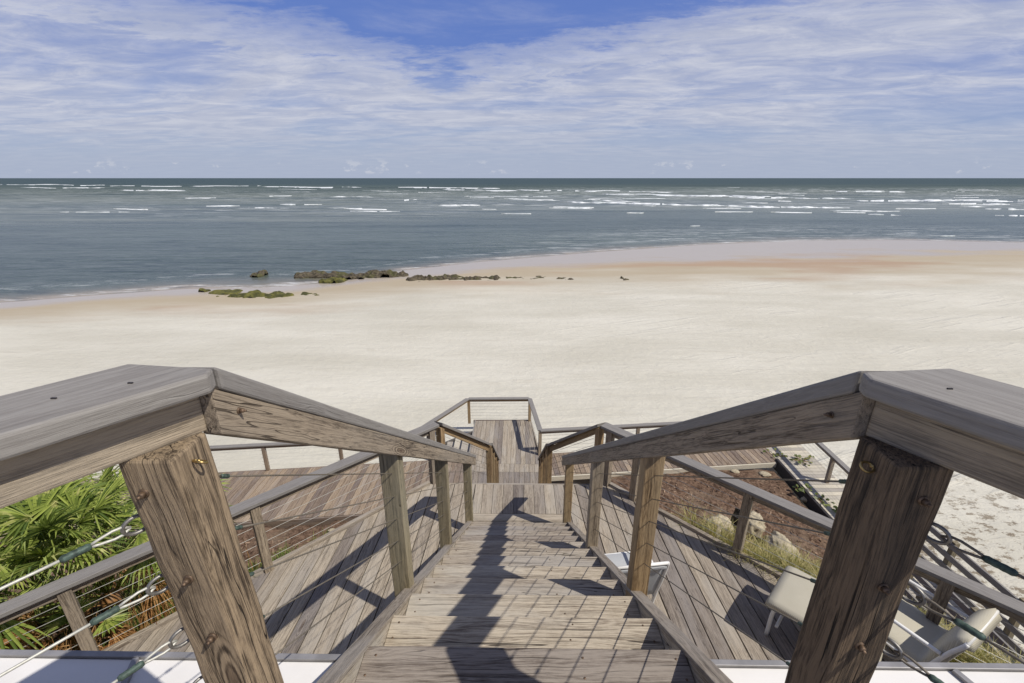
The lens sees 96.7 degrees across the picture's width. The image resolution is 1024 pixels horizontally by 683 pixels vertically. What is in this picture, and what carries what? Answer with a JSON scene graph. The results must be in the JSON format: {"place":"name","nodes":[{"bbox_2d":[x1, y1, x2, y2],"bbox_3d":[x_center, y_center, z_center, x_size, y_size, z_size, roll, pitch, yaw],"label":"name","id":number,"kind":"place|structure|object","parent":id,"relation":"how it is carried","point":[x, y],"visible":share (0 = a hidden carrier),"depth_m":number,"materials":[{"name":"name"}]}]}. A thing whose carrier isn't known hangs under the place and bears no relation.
{"place":"outdoors","nodes":[
{"label":"outdoors","id":0,"kind":"place"},
{"bbox_2d":[0,240,1023,649],"bbox_3d":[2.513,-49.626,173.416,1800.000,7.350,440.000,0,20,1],"label":"sand","id":1,"kind":"structure","parent":0,"point":[674,334],"depth_m":26.46,"materials":[{"name":"beige sand"}]},
{"bbox_2d":[198,288,210,291],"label":"reef rock","id":2,"kind":"object","parent":1,"relation":"on","point":[203,289],"visible":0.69,"depth_m":40.49,"materials":[{"name":"green stone"}]},
{"bbox_2d":[208,289,242,294],"bbox_3d":[-25.328,-4.171,40.201,3.212,0.768,2.355,0,20,1],"label":"reef rock","id":3,"kind":"object","parent":1,"relation":"on","point":[226,292],"visible":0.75,"depth_m":39.91,"materials":[{"name":"green stone"}]},
{"bbox_2d":[216,290,284,297],"bbox_3d":[-21.832,-3.811,38.806,6.208,1.035,2.354,0,20,1],"label":"reef rock","id":4,"kind":"object","parent":1,"relation":"on","point":[255,293],"visible":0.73,"depth_m":38.19,"materials":[{"name":"green stone"}]},
{"bbox_2d":[250,270,267,276],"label":"reef rock","id":5,"kind":"object","parent":1,"relation":"on","point":[260,273],"visible":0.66,"depth_m":47.28,"materials":[{"name":"brown stone"}]},
{"bbox_2d":[265,291,293,298],"bbox_3d":[-19.536,-3.666,38.509,2.199,0.961,2.325,0,20,1],"label":"reef rock","id":6,"kind":"object","parent":1,"relation":"on","point":[287,294],"visible":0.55,"depth_m":38.28,"materials":[{"name":"green stone"}]},
{"bbox_2d":[294,270,336,278],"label":"reef rock","id":7,"kind":"object","parent":1,"relation":"on","point":[314,274],"visible":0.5,"depth_m":46.65,"materials":[{"name":"stone"}]},
{"bbox_2d":[318,277,347,283],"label":"reef rock","id":8,"kind":"object","parent":1,"relation":"on","point":[332,279],"visible":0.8,"depth_m":44.02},
{"bbox_2d":[324,271,368,278],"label":"reef rock","id":9,"kind":"object","parent":1,"relation":"on","point":[351,275],"visible":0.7,"depth_m":46.30,"materials":[{"name":"stone"}]},
{"bbox_2d":[365,269,408,277],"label":"reef rock","id":10,"kind":"object","parent":1,"relation":"on","point":[379,274],"visible":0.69,"depth_m":46.63,"materials":[{"name":"stone"}]},
{"bbox_2d":[0,448,776,543],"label":"boardwalk","id":11,"kind":"structure","parent":1,"relation":"on","point":[242,489],"depth_m":12.39,"materials":[{"name":"brown wood"}]},
{"bbox_2d":[109,442,416,477],"bbox_3d":[-13.309,3.492,12.107,21.237,0.941,0.141,-2,20,-5],"label":"deck railing","id":12,"kind":"object","parent":11,"relation":"on","point":[262,446],"visible":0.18,"depth_m":12.59,"materials":[{"name":"grey wood"}]},
{"bbox_2d":[538,421,681,455],"bbox_3d":[4.626,2.889,13.786,7.736,0.941,0.141,-2,20,-5],"label":"deck railing","id":13,"kind":"object","parent":11,"relation":"on","point":[638,427],"visible":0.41,"depth_m":13.45,"materials":[{"name":"grey wood"}]},
{"bbox_2d":[0,469,828,649],"bbox_3d":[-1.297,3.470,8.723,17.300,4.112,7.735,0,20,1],"label":"bark mulch","id":14,"kind":"object","parent":1,"relation":"on","point":[67,628],"visible":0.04,"depth_m":10.91,"materials":[{"name":"brown wood"}]},
{"bbox_2d":[0,595,51,649],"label":"palmetto","id":15,"kind":"object","parent":14,"relation":"on","point":[8,643],"visible":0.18,"depth_m":4.30,"materials":[{"name":"green plant"}]},
{"bbox_2d":[0,532,64,648],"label":"palmetto","id":16,"kind":"object","parent":14,"relation":"on","point":[19,619],"visible":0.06,"depth_m":4.57,"materials":[{"name":"green plant"}]},
{"bbox_2d":[0,465,148,640],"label":"palmetto","id":17,"kind":"object","parent":14,"relation":"on","point":[105,475],"visible":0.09,"depth_m":5.12,"materials":[{"name":"green plant"}]},
{"bbox_2d":[0,505,161,603],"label":"palmetto","id":18,"kind":"object","parent":14,"relation":"on","point":[131,538],"visible":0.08,"depth_m":6.59,"materials":[{"name":"green plant"}]},
{"bbox_2d":[0,465,166,598],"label":"palmetto","id":19,"kind":"object","parent":14,"relation":"on","point":[63,539],"visible":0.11,"depth_m":5.27,"materials":[{"name":"green plant"}]},
{"bbox_2d":[0,471,169,648],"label":"palmetto","id":20,"kind":"object","parent":14,"relation":"on","point":[33,544],"visible":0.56,"depth_m":4.30,"materials":[{"name":"green plant"}]},
{"bbox_2d":[37,595,138,650],"bbox_3d":[-3.902,2.894,4.228,0.772,0.835,0.755,0,20,1],"label":"palmetto","id":21,"kind":"object","parent":14,"relation":"on","point":[107,624],"visible":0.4,"depth_m":4.19,"materials":[{"name":"green plant"}]},
{"bbox_2d":[70,525,159,591],"bbox_3d":[-5.595,3.642,6.693,2.589,2.588,2.540,8,21,22],"label":"palmetto","id":22,"kind":"object","parent":14,"relation":"on","point":[109,555],"visible":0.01,"depth_m":6.39,"materials":[{"name":"green plant"}]},
{"bbox_2d":[0,469,236,649],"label":"palmetto","id":23,"kind":"object","parent":14,"relation":"on","point":[18,514],"visible":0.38,"depth_m":4.37,"materials":[{"name":"green plant"}]},
{"bbox_2d":[6,537,260,649],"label":"dead stalks","id":24,"kind":"object","parent":14,"relation":"on","point":[146,616],"visible":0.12,"depth_m":4.49,"materials":[{"name":"brown plant"}]},
{"bbox_2d":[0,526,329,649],"bbox_3d":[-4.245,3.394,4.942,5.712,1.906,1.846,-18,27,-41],"label":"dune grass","id":25,"kind":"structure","parent":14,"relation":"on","point":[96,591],"depth_m":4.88,"materials":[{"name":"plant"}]},
{"bbox_2d":[705,514,733,538],"bbox_3d":[4.790,4.447,10.635,0.658,0.791,0.584,0,20,1],"label":"boulder","id":26,"kind":"object","parent":14,"relation":"on","point":[722,520],"visible":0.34,"depth_m":10.46,"materials":[{"name":"beige stone"}]},
{"bbox_2d":[731,508,740,527],"bbox_3d":[5.409,4.281,10.855,0.326,0.712,0.287,6,21,16],"label":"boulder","id":27,"kind":"object","parent":14,"relation":"on","point":[736,511],"visible":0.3,"depth_m":10.80,"materials":[{"name":"black stone"}]},
{"bbox_2d":[746,511,765,539],"bbox_3d":[5.591,4.333,10.583,0.536,0.649,0.621,19,27,42],"label":"boulder","id":28,"kind":"object","parent":14,"relation":"on","point":[761,525],"visible":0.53,"depth_m":10.37,"materials":[{"name":"beige stone"}]},
{"bbox_2d":[759,471,770,476],"bbox_3d":[7.120,3.754,12.827,0.315,0.132,0.247,0,20,1],"label":"stone","id":29,"kind":"object","parent":14,"relation":"on","point":[764,474],"visible":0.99,"depth_m":12.77,"materials":[{"name":"beige stone"}]},
{"bbox_2d":[764,530,800,560],"bbox_3d":[5.873,4.604,9.942,0.566,0.655,0.980,0,20,-1],"label":"boulder","id":30,"kind":"object","parent":14,"relation":"on","point":[775,538],"visible":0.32,"depth_m":9.89,"materials":[{"name":"beige stone"}]},
{"bbox_2d":[793,484,804,492],"bbox_3d":[7.524,3.860,11.937,0.318,0.171,0.305,0,20,1],"label":"sea grape","id":31,"kind":"object","parent":14,"relation":"on","point":[800,489],"visible":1,"depth_m":11.88,"materials":[{"name":"green plant"}]},
{"bbox_2d":[800,496,806,502],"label":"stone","id":32,"kind":"object","parent":14,"relation":"on","point":[803,499],"visible":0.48,"depth_m":11.86,"materials":[{"name":"grey stone"}]},
{"bbox_2d":[667,494,1023,663],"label":"beach grass","id":33,"kind":"structure","parent":14,"relation":"on","point":[963,657],"depth_m":5.13,"materials":[{"name":"green plant"}]},
{"bbox_2d":[406,275,433,281],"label":"reef rock","id":34,"kind":"object","parent":1,"relation":"on","point":[417,277],"visible":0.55,"depth_m":44.56,"materials":[{"name":"brown stone"}]},
{"bbox_2d":[424,274,458,279],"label":"reef rock","id":35,"kind":"object","parent":1,"relation":"on","point":[444,277],"visible":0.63,"depth_m":44.76,"materials":[{"name":"stone"}]},
{"bbox_2d":[445,431,472,451],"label":"beach steps","id":36,"kind":"structure","parent":1,"relation":"on","point":[457,444],"depth_m":14.57,"materials":[{"name":"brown wood"}]},
{"bbox_2d":[449,275,481,280],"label":"reef rock","id":37,"kind":"object","parent":1,"relation":"on","point":[468,278],"visible":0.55,"depth_m":44.17,"materials":[{"name":"stone"}]},
{"bbox_2d":[479,275,499,279],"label":"reef rock","id":38,"kind":"object","parent":1,"relation":"on","point":[495,277],"visible":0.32,"depth_m":44.40,"materials":[{"name":"stone"}]},
{"bbox_2d":[469,420,538,467],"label":"lookout platform","id":39,"kind":"structure","parent":1,"relation":"on","point":[515,454],"depth_m":14.28,"materials":[{"name":"brown wood"}]},
{"bbox_2d":[422,397,541,445],"bbox_3d":[-0.964,2.913,14.458,3.738,1.441,2.282,0,20,1],"label":"deck railing","id":40,"kind":"object","parent":39,"relation":"on","point":[531,406],"visible":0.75,"depth_m":15.15,"materials":[{"name":"grey wood"}]},
{"bbox_2d":[0,649,1023,682],"bbox_3d":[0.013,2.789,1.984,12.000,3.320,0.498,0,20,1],"label":"beach house","id":41,"kind":"structure","parent":1,"relation":"on","point":[62,666],"depth_m":1.62,"materials":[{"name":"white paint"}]},
{"bbox_3d":[0.020,1.666,-0.149,5.660,0.240,3.183,0,20,1],"label":"upper landing","id":42,"kind":"object","parent":41,"relation":"on","visible":0},
{"bbox_2d":[0,364,283,682],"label":"deck railing","id":43,"kind":"object","parent":42,"relation":"on","point":[144,427],"visible":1,"depth_m":0.80,"materials":[{"name":"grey wood"}]},
{"bbox_2d":[785,369,1023,682],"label":"deck railing","id":44,"kind":"object","parent":42,"relation":"on","point":[929,432],"visible":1,"depth_m":0.79,"materials":[{"name":"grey wood"}]},
{"bbox_2d":[101,481,948,662],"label":"deck","id":45,"kind":"structure","parent":1,"relation":"on","point":[708,633],"depth_m":4.91,"materials":[{"name":"brown wood"}]},
{"bbox_2d":[0,421,438,650],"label":"deck railing","id":46,"kind":"object","parent":45,"relation":"on","point":[62,590],"visible":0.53,"depth_m":4.08,"materials":[{"name":"grey wood"}]},
{"bbox_2d":[434,421,499,512],"bbox_3d":[-0.498,2.748,8.849,0.528,4.843,3.942,3,20,9],"label":"stair railing","id":47,"kind":"object","parent":45,"relation":"on","point":[492,460],"visible":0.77,"depth_m":7.48,"materials":[{"name":"brown wood"}]},
{"bbox_2d":[316,521,732,682],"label":"staircase","id":48,"kind":"structure","parent":45,"relation":"on","point":[495,602],"depth_m":1.95,"materials":[{"name":"brown wood"}]},
{"bbox_2d":[189,367,475,654],"bbox_3d":[-0.574,1.133,3.338,0.180,3.732,4.061,0,20,1],"label":"stair railing","id":49,"kind":"object","parent":48,"relation":"attached to","point":[235,405],"visible":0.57,"depth_m":1.46,"materials":[{"name":"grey wood"}]},
{"bbox_2d":[562,371,883,665],"bbox_3d":[0.696,1.138,3.321,0.180,3.733,4.060,0,20,0],"label":"stair railing","id":50,"kind":"object","parent":48,"relation":"attached to","point":[840,408],"visible":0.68,"depth_m":1.40,"materials":[{"name":"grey wood"}]},
{"bbox_2d":[605,551,669,602],"bbox_3d":[1.029,2.250,4.369,0.614,0.937,0.681,-2,20,-7],"label":"patio chair","id":51,"kind":"object","parent":45,"relation":"on","point":[620,560],"visible":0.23,"depth_m":4.12,"materials":[{"name":"white plastic"}]},
{"bbox_2d":[601,422,1023,662],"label":"deck railing","id":52,"kind":"object","parent":45,"relation":"on","point":[948,582],"visible":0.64,"depth_m":4.64,"materials":[{"name":"grey wood"}]},
{"bbox_2d":[764,566,885,661],"bbox_3d":[2.833,2.583,4.147,0.600,0.455,0.845,-18,27,-41],"label":"lounge chair","id":53,"kind":"object","parent":45,"relation":"on","point":[790,595],"visible":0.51,"depth_m":4.21,"materials":[{"name":"beige plastic"}]},
{"bbox_2d":[886,580,1001,661],"bbox_3d":[3.430,2.462,3.863,0.613,0.880,0.721,-11,22,-27],"label":"patio chair","id":54,"kind":"object","parent":45,"relation":"on","point":[916,634],"visible":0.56,"depth_m":3.68,"materials":[{"name":"beige plastic"}]},
{"bbox_2d":[814,492,834,506],"bbox_3d":[7.880,4.016,11.519,0.395,0.160,0.570,0,20,1],"label":"sea grape","id":55,"kind":"object","parent":1,"relation":"on","point":[820,498],"visible":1,"depth_m":11.59,"materials":[{"name":"green plant"}]},
{"bbox_2d":[765,444,1013,662],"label":"wooden boardwalk","id":56,"kind":"structure","parent":1,"relation":"on","point":[785,468],"depth_m":12.31,"materials":[{"name":"grey wood"}]},
{"bbox_2d":[763,448,787,456],"bbox_3d":[7.801,3.308,13.459,0.390,0.180,0.627,-13,24,-32],"label":"sea grape","id":57,"kind":"object","parent":56,"relation":"on","point":[777,454],"visible":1,"depth_m":13.46,"materials":[{"name":"green plant"}]},
{"bbox_2d":[789,454,814,465],"bbox_3d":[8.427,3.409,13.198,0.704,0.168,0.505,-17,26,-39],"label":"sea grape","id":58,"kind":"object","parent":56,"relation":"on","point":[800,456],"visible":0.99,"depth_m":13.22,"materials":[{"name":"green plant"}]},
{"bbox_2d":[804,443,849,487],"bbox_3d":[8.502,3.537,11.984,0.141,0.940,4.402,1,20,2],"label":"deck railing","id":59,"kind":"object","parent":56,"relation":"on","point":[839,462],"visible":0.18,"depth_m":12.13,"materials":[{"name":"grey wood"}]},
{"bbox_2d":[826,504,837,512],"bbox_3d":[7.968,4.124,11.211,0.393,0.165,0.230,0,20,1],"label":"sea grape","id":60,"kind":"object","parent":56,"relation":"on","point":[835,507],"visible":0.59,"depth_m":11.23,"materials":[{"name":"green plant"}]},
{"bbox_2d":[904,554,1023,663],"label":"grass","id":61,"kind":"structure","parent":1,"relation":"on","point":[967,610],"depth_m":7.80,"materials":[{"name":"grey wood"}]},
{"bbox_2d":[920,526,1023,658],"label":"board fence","id":62,"kind":"object","parent":1,"relation":"on","point":[949,559],"visible":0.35,"depth_m":8.54,"materials":[{"name":"grey wood"}]},
{"bbox_2d":[0,178,1023,302],"bbox_3d":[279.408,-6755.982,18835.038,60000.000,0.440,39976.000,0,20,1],"label":"sea","id":63,"kind":"structure","parent":0,"point":[64,239],"depth_m":104.52,"materials":[{"name":"liquid"}]},
{"bbox_2d":[7,184,1023,235],"bbox_3d":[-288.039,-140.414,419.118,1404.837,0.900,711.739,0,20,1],"label":"surf foam","id":64,"kind":"object","parent":63,"relation":"on","point":[763,197],"visible":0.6,"depth_m":204.24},
{"bbox_2d":[0,0,1023,177],"label":"sky","id":65,"kind":"structure","parent":0,"point":[89,88],"materials":[{"name":"blue"}]},
{"bbox_2d":[538,422,605,512],"bbox_3d":[0.764,2.754,8.833,0.528,4.843,3.943,-3,20,-7],"label":"stair railing","id":66,"kind":"object","parent":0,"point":[546,463],"visible":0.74,"depth_m":7.47,"materials":[{"name":"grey wood"}]}
]}

